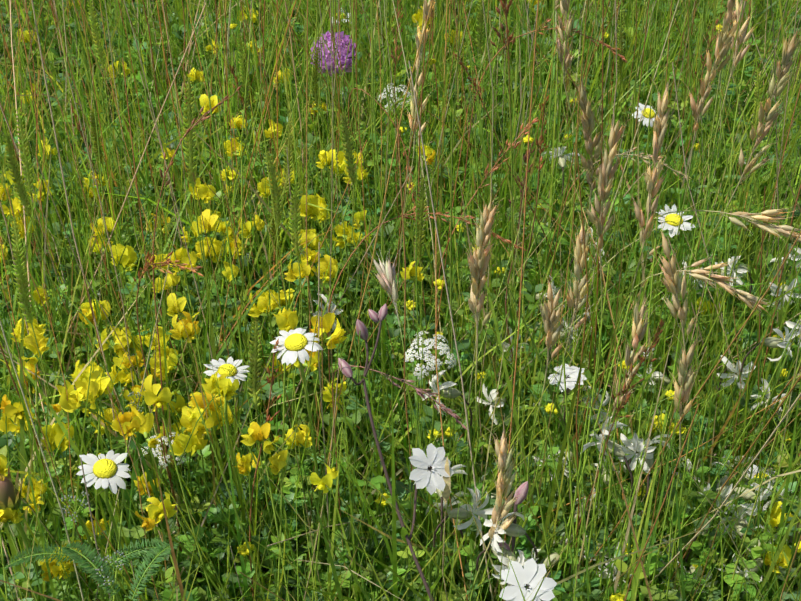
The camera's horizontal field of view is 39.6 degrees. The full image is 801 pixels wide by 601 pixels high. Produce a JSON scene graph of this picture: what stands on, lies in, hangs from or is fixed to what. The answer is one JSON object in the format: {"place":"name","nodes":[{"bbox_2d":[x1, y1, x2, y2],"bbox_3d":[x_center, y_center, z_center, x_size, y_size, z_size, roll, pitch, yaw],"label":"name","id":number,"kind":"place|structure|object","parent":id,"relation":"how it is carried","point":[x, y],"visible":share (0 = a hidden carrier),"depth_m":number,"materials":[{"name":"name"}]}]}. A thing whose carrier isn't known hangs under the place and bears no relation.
{"place":"outdoors","nodes":[
{"label":"outdoors","id":0,"kind":"place"},
{"bbox_3d":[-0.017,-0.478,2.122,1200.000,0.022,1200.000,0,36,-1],"label":"ground","id":1,"kind":"structure","parent":0,"visible":0},
{"bbox_2d":[0,0,800,600],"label":"undergrowth","id":2,"kind":"object","parent":1,"relation":"on","point":[292,482],"depth_m":1.00,"materials":[{"name":"green plant"}]},
{"bbox_2d":[0,0,800,600],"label":"flower","id":3,"kind":"object","parent":1,"relation":"on","point":[514,530],"depth_m":0.78,"materials":[{"name":"green plant"}]},
{"bbox_2d":[0,0,800,600],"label":"petals","id":4,"kind":"object","parent":3,"relation":"attached to","point":[530,572],"visible":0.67,"depth_m":0.82,"materials":[{"name":"yellow plant"}]},
{"bbox_2d":[93,12,767,488],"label":"flower discs","id":5,"kind":"object","parent":3,"relation":"attached to","point":[107,468],"visible":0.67,"depth_m":0.69,"materials":[{"name":"yellow plant"}]},
{"bbox_2d":[0,0,800,600],"bbox_3d":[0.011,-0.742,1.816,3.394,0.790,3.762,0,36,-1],"label":"grass stems","id":6,"kind":"object","parent":1,"relation":"on","point":[452,128],"visible":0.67,"depth_m":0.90,"materials":[{"name":"green plant"}]},
{"bbox_2d":[3,0,800,538],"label":"seed heads","id":7,"kind":"object","parent":6,"relation":"attached to","point":[479,258],"visible":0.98,"depth_m":0.75,"materials":[{"name":"beige plant"}]},
{"bbox_2d":[535,207,707,600],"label":"grass stems","id":8,"kind":"object","parent":1,"relation":"on","point":[578,489],"visible":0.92,"depth_m":0.74,"materials":[{"name":"green plant"}]}
]}

